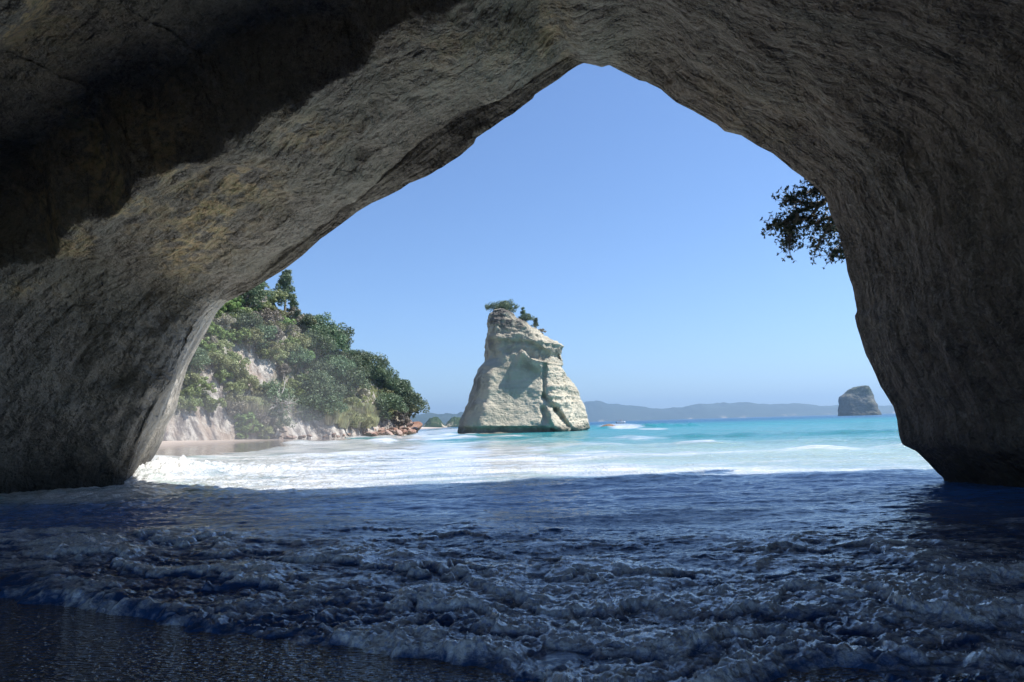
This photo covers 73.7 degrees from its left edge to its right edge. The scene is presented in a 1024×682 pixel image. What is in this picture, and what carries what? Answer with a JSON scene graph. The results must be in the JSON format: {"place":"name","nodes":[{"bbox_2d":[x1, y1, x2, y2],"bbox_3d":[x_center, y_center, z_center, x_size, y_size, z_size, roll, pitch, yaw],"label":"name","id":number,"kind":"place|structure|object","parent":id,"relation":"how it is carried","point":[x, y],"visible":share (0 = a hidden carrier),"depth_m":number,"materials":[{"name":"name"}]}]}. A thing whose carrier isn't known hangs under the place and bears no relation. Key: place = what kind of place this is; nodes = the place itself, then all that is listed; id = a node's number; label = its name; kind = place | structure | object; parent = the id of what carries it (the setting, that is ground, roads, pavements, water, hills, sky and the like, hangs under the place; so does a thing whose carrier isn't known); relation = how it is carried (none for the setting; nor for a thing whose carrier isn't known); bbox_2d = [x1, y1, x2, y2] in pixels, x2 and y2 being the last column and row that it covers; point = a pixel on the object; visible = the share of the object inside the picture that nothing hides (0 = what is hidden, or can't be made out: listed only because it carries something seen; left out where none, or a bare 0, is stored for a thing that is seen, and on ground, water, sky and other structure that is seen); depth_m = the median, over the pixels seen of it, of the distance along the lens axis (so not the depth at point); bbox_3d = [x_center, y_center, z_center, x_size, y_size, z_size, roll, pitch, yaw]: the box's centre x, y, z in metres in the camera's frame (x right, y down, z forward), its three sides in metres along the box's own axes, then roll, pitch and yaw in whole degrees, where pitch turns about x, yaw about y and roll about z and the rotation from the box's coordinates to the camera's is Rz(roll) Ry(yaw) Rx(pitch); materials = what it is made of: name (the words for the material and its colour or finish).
{"place":"outdoors","nodes":[
{"label":"outdoors","id":0,"kind":"place"},
{"bbox_2d":[163,293,406,440],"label":"headland","id":1,"kind":"structure","parent":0,"point":[199,424],"depth_m":94.96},
{"bbox_2d":[176,395,193,410],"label":"shrub","id":2,"kind":"object","parent":1,"relation":"on","point":[183,401],"visible":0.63,"depth_m":78.43,"materials":[{"name":"green plant"}]},
{"bbox_2d":[180,386,200,397],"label":"shrub","id":3,"kind":"object","parent":1,"relation":"on","point":[190,391],"visible":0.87,"depth_m":80.05,"materials":[{"name":"green plant"}]},
{"bbox_2d":[180,395,203,413],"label":"shrub","id":4,"kind":"object","parent":1,"relation":"on","point":[198,402],"visible":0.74,"depth_m":79.53,"materials":[{"name":"green plant"}]},
{"bbox_2d":[183,371,203,385],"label":"shrub","id":5,"kind":"object","parent":1,"relation":"on","point":[196,376],"visible":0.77,"depth_m":81.48,"materials":[{"name":"green plant"}]},
{"bbox_2d":[188,346,212,373],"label":"coastal tree","id":6,"kind":"object","parent":1,"relation":"on","point":[199,358],"visible":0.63,"depth_m":83.07,"materials":[{"name":"green plant"}]},
{"bbox_2d":[185,376,216,397],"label":"shrub","id":7,"kind":"object","parent":1,"relation":"on","point":[204,385],"visible":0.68,"depth_m":82.08,"materials":[{"name":"green plant"}]},
{"bbox_2d":[197,337,218,353],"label":"shrub","id":8,"kind":"object","parent":1,"relation":"on","point":[205,345],"visible":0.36,"depth_m":86.02,"materials":[{"name":"green plant"}]},
{"bbox_2d":[199,390,226,416],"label":"shrub","id":9,"kind":"object","parent":1,"relation":"on","point":[211,403],"visible":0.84,"depth_m":82.70,"materials":[{"name":"green plant"}]},
{"bbox_2d":[207,321,225,338],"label":"shrub","id":10,"kind":"object","parent":1,"relation":"on","point":[212,330],"visible":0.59,"depth_m":88.97,"materials":[{"name":"green plant"}]},
{"bbox_2d":[204,348,228,362],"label":"shrub","id":11,"kind":"object","parent":1,"relation":"on","point":[217,353],"visible":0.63,"depth_m":86.93,"materials":[{"name":"green plant"}]},
{"bbox_2d":[209,354,231,370],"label":"shrub","id":12,"kind":"object","parent":1,"relation":"on","point":[216,363],"visible":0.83,"depth_m":86.92,"materials":[{"name":"green plant"}]},
{"bbox_2d":[209,339,234,351],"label":"shrub","id":13,"kind":"object","parent":1,"relation":"on","point":[221,343],"visible":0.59,"depth_m":88.79,"materials":[{"name":"green plant"}]},
{"bbox_2d":[212,313,235,334],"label":"shrub","id":14,"kind":"object","parent":1,"relation":"on","point":[224,322],"visible":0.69,"depth_m":91.93,"materials":[{"name":"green plant"}]},
{"bbox_2d":[214,369,233,383],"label":"shrub","id":15,"kind":"object","parent":1,"relation":"on","point":[222,375],"visible":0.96,"depth_m":86.75,"materials":[{"name":"green plant"}]},
{"bbox_2d":[217,329,235,339],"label":"shrub","id":16,"kind":"object","parent":1,"relation":"on","point":[227,335],"visible":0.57,"depth_m":91.99,"materials":[{"name":"green plant"}]},
{"bbox_2d":[219,301,236,310],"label":"shrub","id":17,"kind":"object","parent":1,"relation":"on","point":[231,304],"visible":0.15,"depth_m":96.14,"materials":[{"name":"green plant"}]},
{"bbox_2d":[222,392,243,405],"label":"shrub","id":18,"kind":"object","parent":1,"relation":"on","point":[230,395],"visible":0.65,"depth_m":86.41,"materials":[{"name":"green plant"}]},
{"bbox_2d":[223,311,242,329],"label":"shrub","id":19,"kind":"object","parent":1,"relation":"on","point":[234,325],"visible":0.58,"depth_m":95.80,"materials":[{"name":"green plant"}]},
{"bbox_2d":[218,354,250,371],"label":"shrub","id":20,"kind":"object","parent":1,"relation":"on","point":[244,361],"visible":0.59,"depth_m":88.71,"materials":[{"name":"green plant"}]},
{"bbox_2d":[225,298,243,310],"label":"shrub","id":21,"kind":"object","parent":1,"relation":"on","point":[238,303],"visible":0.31,"depth_m":97.72,"materials":[{"name":"green plant"}]},
{"bbox_2d":[223,381,247,396],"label":"shrub","id":22,"kind":"object","parent":1,"relation":"on","point":[237,389],"visible":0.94,"depth_m":87.69,"materials":[{"name":"green plant"}]},
{"bbox_2d":[224,362,249,378],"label":"shrub","id":23,"kind":"object","parent":1,"relation":"on","point":[238,372],"visible":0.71,"depth_m":88.84,"materials":[{"name":"green plant"}]},
{"bbox_2d":[226,397,249,414],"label":"shrub","id":24,"kind":"object","parent":1,"relation":"on","point":[233,410],"visible":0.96,"depth_m":85.94,"materials":[{"name":"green plant"}]},
{"bbox_2d":[228,325,251,346],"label":"shrub","id":25,"kind":"object","parent":1,"relation":"on","point":[238,334],"visible":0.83,"depth_m":94.89,"materials":[{"name":"green plant"}]},
{"bbox_2d":[232,412,256,424],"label":"shrub","id":26,"kind":"object","parent":1,"relation":"on","point":[243,417],"visible":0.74,"depth_m":86.45,"materials":[{"name":"green plant"}]},
{"bbox_2d":[225,308,264,332],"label":"coastal tree","id":27,"kind":"object","parent":1,"relation":"on","point":[249,320],"visible":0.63,"depth_m":96.70,"materials":[{"name":"green plant"}]},
{"bbox_2d":[234,395,256,403],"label":"shrub","id":28,"kind":"object","parent":1,"relation":"on","point":[248,399],"visible":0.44,"depth_m":87.86,"materials":[{"name":"green plant"}]},
{"bbox_2d":[234,374,259,394],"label":"shrub","id":29,"kind":"object","parent":1,"relation":"on","point":[251,379],"visible":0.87,"depth_m":90.12,"materials":[{"name":"green plant"}]},
{"bbox_2d":[238,403,258,420],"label":"grass tussock","id":30,"kind":"object","parent":1,"relation":"on","point":[247,410],"depth_m":86.97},
{"bbox_2d":[235,419,263,438],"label":"shrub","id":31,"kind":"object","parent":1,"relation":"on","point":[243,428],"visible":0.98,"depth_m":86.29,"materials":[{"name":"green plant"}]},
{"bbox_2d":[242,327,264,352],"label":"shrub","id":32,"kind":"object","parent":1,"relation":"on","point":[258,337],"visible":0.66,"depth_m":96.45,"materials":[{"name":"green plant"}]},
{"bbox_2d":[240,284,275,308],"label":"coastal tree","id":33,"kind":"object","parent":1,"relation":"on","point":[256,294],"visible":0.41,"depth_m":101.84,"materials":[{"name":"green plant"}]},
{"bbox_2d":[253,407,269,431],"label":"shrub","id":34,"kind":"object","parent":1,"relation":"on","point":[260,415],"visible":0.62,"depth_m":88.36,"materials":[{"name":"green plant"}]},
{"bbox_2d":[251,386,272,396],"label":"shrub","id":35,"kind":"object","parent":1,"relation":"on","point":[255,392],"visible":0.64,"depth_m":92.13,"materials":[{"name":"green plant"}]},
{"bbox_2d":[255,346,269,358],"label":"shrub","id":36,"kind":"object","parent":1,"relation":"on","point":[260,351],"visible":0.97,"depth_m":97.97,"materials":[{"name":"green plant"}]},
{"bbox_2d":[257,404,271,419],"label":"grass tussock","id":37,"kind":"object","parent":1,"relation":"on","point":[265,407],"depth_m":89.49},
{"bbox_2d":[251,324,280,347],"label":"coastal tree","id":38,"kind":"object","parent":1,"relation":"on","point":[268,330],"visible":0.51,"depth_m":98.47,"materials":[{"name":"green plant"}]},
{"bbox_2d":[257,425,274,438],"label":"shrub","id":39,"kind":"object","parent":1,"relation":"on","point":[268,430],"visible":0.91,"depth_m":88.74,"materials":[{"name":"green plant"}]},
{"bbox_2d":[262,340,280,360],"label":"shrub","id":40,"kind":"object","parent":1,"relation":"on","point":[274,347],"visible":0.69,"depth_m":99.09,"materials":[{"name":"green plant"}]},
{"bbox_2d":[259,307,284,324],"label":"shrub","id":41,"kind":"object","parent":1,"relation":"on","point":[269,314],"visible":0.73,"depth_m":102.00,"materials":[{"name":"grey plant"}]},
{"bbox_2d":[260,289,288,304],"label":"shrub","id":42,"kind":"object","parent":1,"relation":"on","point":[283,295],"visible":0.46,"depth_m":107.10,"materials":[{"name":"green plant"}]},
{"bbox_2d":[268,412,281,427],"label":"shrub","id":43,"kind":"object","parent":1,"relation":"on","point":[273,421],"visible":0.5,"depth_m":90.45,"materials":[{"name":"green plant"}]},
{"bbox_2d":[266,325,284,345],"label":"shrub","id":44,"kind":"object","parent":1,"relation":"on","point":[280,334],"visible":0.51,"depth_m":100.46,"materials":[{"name":"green plant"}]},
{"bbox_2d":[255,378,297,417],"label":"coastal tree","id":45,"kind":"object","parent":1,"relation":"on","point":[287,394],"visible":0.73,"depth_m":92.59,"materials":[{"name":"green plant"}]},
{"bbox_2d":[265,348,287,368],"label":"shrub","id":46,"kind":"object","parent":1,"relation":"on","point":[278,357],"visible":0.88,"depth_m":99.63,"materials":[{"name":"green plant"}]},
{"bbox_2d":[268,409,296,430],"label":"coastal tree","id":47,"kind":"object","parent":1,"relation":"on","point":[282,422],"visible":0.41,"depth_m":91.87,"materials":[{"name":"green plant"}]},
{"bbox_2d":[270,269,296,315],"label":"conifer","id":48,"kind":"object","parent":1,"relation":"on","point":[284,282],"visible":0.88,"depth_m":109.62,"materials":[{"name":"green plant"}]},
{"bbox_2d":[266,376,302,436],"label":"bare tree","id":49,"kind":"object","parent":1,"relation":"on","point":[278,432],"visible":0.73,"depth_m":91.95,"materials":[{"name":"grey plant"}]},
{"bbox_2d":[277,363,291,378],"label":"shrub","id":50,"kind":"object","parent":1,"relation":"on","point":[284,368],"visible":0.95,"depth_m":99.96,"materials":[{"name":"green plant"}]},
{"bbox_2d":[279,315,296,328],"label":"shrub","id":51,"kind":"object","parent":1,"relation":"on","point":[287,321],"visible":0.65,"depth_m":107.04,"materials":[{"name":"green plant"}]},
{"bbox_2d":[280,342,298,363],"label":"shrub","id":52,"kind":"object","parent":1,"relation":"on","point":[284,347],"visible":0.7,"depth_m":102.81,"materials":[{"name":"green plant"}]},
{"bbox_2d":[279,336,300,344],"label":"shrub","id":53,"kind":"object","parent":1,"relation":"on","point":[290,339],"visible":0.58,"depth_m":104.37,"materials":[{"name":"green plant"}]},
{"bbox_2d":[281,378,301,391],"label":"shrub","id":54,"kind":"object","parent":1,"relation":"on","point":[292,383],"visible":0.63,"depth_m":99.91,"materials":[{"name":"green plant"}]},
{"bbox_2d":[285,321,301,337],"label":"shrub","id":55,"kind":"object","parent":1,"relation":"on","point":[295,327],"visible":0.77,"depth_m":107.87,"materials":[{"name":"green plant"}]},
{"bbox_2d":[286,295,300,318],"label":"conifer","id":56,"kind":"object","parent":1,"relation":"on","point":[293,303],"visible":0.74,"depth_m":111.46,"materials":[{"name":"green plant"}]},
{"bbox_2d":[286,306,303,322],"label":"shrub","id":57,"kind":"object","parent":1,"relation":"on","point":[299,317],"visible":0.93,"depth_m":111.48,"materials":[{"name":"green plant"}]},
{"bbox_2d":[285,344,314,375],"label":"coastal tree","id":58,"kind":"object","parent":1,"relation":"on","point":[301,357],"visible":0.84,"depth_m":104.03,"materials":[{"name":"green plant"}]},
{"bbox_2d":[293,387,307,400],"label":"shrub","id":59,"kind":"object","parent":1,"relation":"on","point":[300,390],"visible":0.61,"depth_m":100.90,"materials":[{"name":"green plant"}]},
{"bbox_2d":[290,313,314,331],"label":"coastal tree","id":60,"kind":"object","parent":1,"relation":"on","point":[301,324],"visible":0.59,"depth_m":113.52,"materials":[{"name":"green plant"}]},
{"bbox_2d":[293,336,311,354],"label":"shrub","id":61,"kind":"object","parent":1,"relation":"on","point":[305,342],"visible":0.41,"depth_m":106.03,"materials":[{"name":"green plant"}]},
{"bbox_2d":[292,389,334,426],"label":"coastal tree","id":62,"kind":"object","parent":1,"relation":"on","point":[311,398],"visible":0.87,"depth_m":100.51,"materials":[{"name":"green plant"}]},
{"bbox_2d":[294,369,339,414],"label":"coastal tree","id":63,"kind":"object","parent":1,"relation":"on","point":[312,385],"visible":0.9,"depth_m":103.02,"materials":[{"name":"green plant"}]},
{"bbox_2d":[298,328,336,359],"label":"coastal tree","id":64,"kind":"object","parent":1,"relation":"on","point":[326,342],"visible":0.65,"depth_m":109.62,"materials":[{"name":"green plant"}]},
{"bbox_2d":[304,359,334,374],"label":"coastal tree","id":65,"kind":"object","parent":1,"relation":"on","point":[319,364],"visible":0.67,"depth_m":107.56,"materials":[{"name":"green plant"}]},
{"bbox_2d":[301,312,344,337],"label":"coastal tree","id":66,"kind":"object","parent":1,"relation":"on","point":[318,318],"visible":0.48,"depth_m":116.10,"materials":[{"name":"green plant"}]},
{"bbox_2d":[308,392,348,424],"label":"coastal tree","id":67,"kind":"object","parent":1,"relation":"on","point":[329,398],"visible":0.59,"depth_m":103.40,"materials":[{"name":"green plant"}]},
{"bbox_2d":[317,380,347,402],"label":"coastal tree","id":68,"kind":"object","parent":1,"relation":"on","point":[341,389],"visible":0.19,"depth_m":106.92,"materials":[{"name":"green plant"}]},
{"bbox_2d":[317,329,349,357],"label":"coastal tree","id":69,"kind":"object","parent":1,"relation":"on","point":[340,343],"visible":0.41,"depth_m":115.97,"materials":[{"name":"green plant"}]},
{"bbox_2d":[318,354,356,377],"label":"coastal tree","id":70,"kind":"object","parent":1,"relation":"on","point":[340,362],"visible":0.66,"depth_m":112.49,"materials":[{"name":"green plant"}]},
{"bbox_2d":[329,322,354,343],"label":"coastal tree","id":71,"kind":"object","parent":1,"relation":"on","point":[348,329],"visible":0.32,"depth_m":120.14,"materials":[{"name":"green plant"}]},
{"bbox_2d":[330,366,356,390],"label":"coastal tree","id":72,"kind":"object","parent":1,"relation":"on","point":[342,377],"visible":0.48,"depth_m":114.26,"materials":[{"name":"green plant"}]},
{"bbox_2d":[327,350,362,371],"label":"coastal tree","id":73,"kind":"object","parent":1,"relation":"on","point":[357,359],"visible":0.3,"depth_m":118.17,"materials":[{"name":"green plant"}]},
{"bbox_2d":[343,397,363,407],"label":"shrub","id":74,"kind":"object","parent":1,"relation":"on","point":[349,400],"visible":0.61,"depth_m":113.52,"materials":[{"name":"green plant"}]},
{"bbox_2d":[338,368,370,396],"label":"coastal tree","id":75,"kind":"object","parent":1,"relation":"on","point":[359,375],"visible":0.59,"depth_m":116.81,"materials":[{"name":"green plant"}]},
{"bbox_2d":[346,410,364,431],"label":"shrub","id":76,"kind":"object","parent":1,"relation":"on","point":[354,424],"visible":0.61,"depth_m":108.88,"materials":[{"name":"green plant"}]},
{"bbox_2d":[351,349,374,363],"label":"coastal tree","id":77,"kind":"object","parent":1,"relation":"on","point":[359,352],"visible":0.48,"depth_m":125.58,"materials":[{"name":"green plant"}]},
{"bbox_2d":[356,387,369,398],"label":"shrub","id":78,"kind":"object","parent":1,"relation":"on","point":[361,391],"visible":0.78,"depth_m":120.16,"materials":[{"name":"green plant"}]},
{"bbox_2d":[355,360,371,387],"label":"coastal tree","id":79,"kind":"object","parent":1,"relation":"on","point":[366,370],"visible":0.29,"depth_m":121.98,"materials":[{"name":"green plant"}]},
{"bbox_2d":[360,413,375,430],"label":"shrub","id":80,"kind":"object","parent":1,"relation":"on","point":[369,420],"visible":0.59,"depth_m":112.38,"materials":[{"name":"green plant"}]},
{"bbox_2d":[361,351,389,377],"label":"coastal tree","id":81,"kind":"object","parent":1,"relation":"on","point":[377,361],"visible":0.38,"depth_m":126.16,"materials":[{"name":"green plant"}]},
{"bbox_2d":[373,361,398,387],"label":"coastal tree","id":82,"kind":"object","parent":1,"relation":"on","point":[385,373],"visible":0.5,"depth_m":131.08,"materials":[{"name":"green plant"}]},
{"bbox_2d":[375,371,398,387],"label":"coastal tree","id":83,"kind":"object","parent":1,"relation":"on","point":[386,383],"visible":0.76,"depth_m":130.91,"materials":[{"name":"green plant"}]},
{"bbox_2d":[374,390,408,424],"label":"coastal tree","id":84,"kind":"object","parent":1,"relation":"on","point":[387,402],"visible":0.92,"depth_m":124.70,"materials":[{"name":"green plant"}]},
{"bbox_2d":[383,380,414,398],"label":"coastal tree","id":85,"kind":"object","parent":1,"relation":"on","point":[390,388],"visible":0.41,"depth_m":131.54,"materials":[{"name":"green plant"}]},
{"bbox_2d":[389,375,411,401],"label":"coastal tree","id":86,"kind":"object","parent":1,"relation":"on","point":[404,382],"visible":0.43,"depth_m":131.70,"materials":[{"name":"green plant"}]},
{"bbox_2d":[390,411,410,429],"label":"shrub","id":87,"kind":"object","parent":1,"relation":"on","point":[401,416],"visible":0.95,"depth_m":127.53,"materials":[{"name":"green plant"}]},
{"bbox_2d":[400,401,418,417],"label":"shrub","id":88,"kind":"object","parent":1,"relation":"on","point":[413,409],"visible":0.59,"depth_m":133.29,"materials":[{"name":"green plant"}]},
{"bbox_2d":[397,389,429,417],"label":"coastal tree","id":89,"kind":"object","parent":1,"relation":"on","point":[415,398],"visible":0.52,"depth_m":133.55,"materials":[{"name":"green plant"}]},
{"bbox_2d":[410,412,463,426],"bbox_3d":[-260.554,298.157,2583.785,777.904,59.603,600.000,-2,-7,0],"label":"hills","id":90,"kind":"structure","parent":0,"point":[425,417],"depth_m":2426.19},
{"bbox_2d":[0,427,987,681],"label":"beach sand","id":91,"kind":"structure","parent":0,"point":[46,643],"depth_m":4.83,"materials":[{"name":"sand"}]},
{"bbox_2d":[0,0,1023,493],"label":"sea cave","id":92,"kind":"structure","parent":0,"point":[176,176],"depth_m":18.41},
{"bbox_2d":[760,177,844,269],"bbox_3d":[10.219,-4.053,22.073,5.084,3.381,1.578,0,-7,-16],"label":"overhanging tree","id":93,"kind":"object","parent":92,"relation":"on","point":[790,222],"visible":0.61,"depth_m":21.80,"materials":[{"name":"green plant"}]},
{"bbox_2d":[0,413,1023,681],"bbox_3d":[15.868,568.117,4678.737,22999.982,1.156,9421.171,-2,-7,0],"label":"sea","id":94,"kind":"structure","parent":0,"point":[700,499],"depth_m":8.25,"materials":[{"name":"liquid"}]},
{"bbox_2d":[423,417,446,427],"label":"wooded islet","id":95,"kind":"object","parent":94,"relation":"in","point":[434,422],"visible":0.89,"depth_m":600.68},
{"bbox_2d":[446,416,460,426],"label":"wooded islet","id":96,"kind":"object","parent":94,"relation":"in","point":[453,421],"visible":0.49,"depth_m":641.38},
{"bbox_2d":[21,529,1023,681],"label":"sea spray","id":97,"kind":"object","parent":94,"relation":"on","point":[590,599],"visible":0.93,"depth_m":5.79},
{"bbox_2d":[457,308,589,433],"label":"sea stack","id":98,"kind":"object","parent":94,"relation":"in","point":[522,382],"visible":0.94,"depth_m":122.04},
{"bbox_2d":[484,300,508,311],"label":"coastal tree","id":99,"kind":"object","parent":98,"relation":"on","point":[493,305],"visible":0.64,"depth_m":130.78,"materials":[{"name":"green plant"}]},
{"bbox_2d":[497,299,519,312],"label":"coastal tree","id":100,"kind":"object","parent":98,"relation":"on","point":[511,308],"visible":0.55,"depth_m":132.07,"materials":[{"name":"green plant"}]},
{"bbox_2d":[838,385,881,415],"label":"rock island","id":101,"kind":"object","parent":94,"relation":"in","point":[857,401],"visible":0.92,"depth_m":781.63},
{"bbox_2d":[264,63,891,413],"label":"sky","id":102,"kind":"structure","parent":0,"point":[622,218],"materials":[{"name":"blue"}]},
{"bbox_2d":[584,400,894,421],"bbox_3d":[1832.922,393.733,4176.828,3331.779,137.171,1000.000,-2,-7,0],"label":"hills","id":103,"kind":"structure","parent":0,"point":[598,411],"depth_m":3798.30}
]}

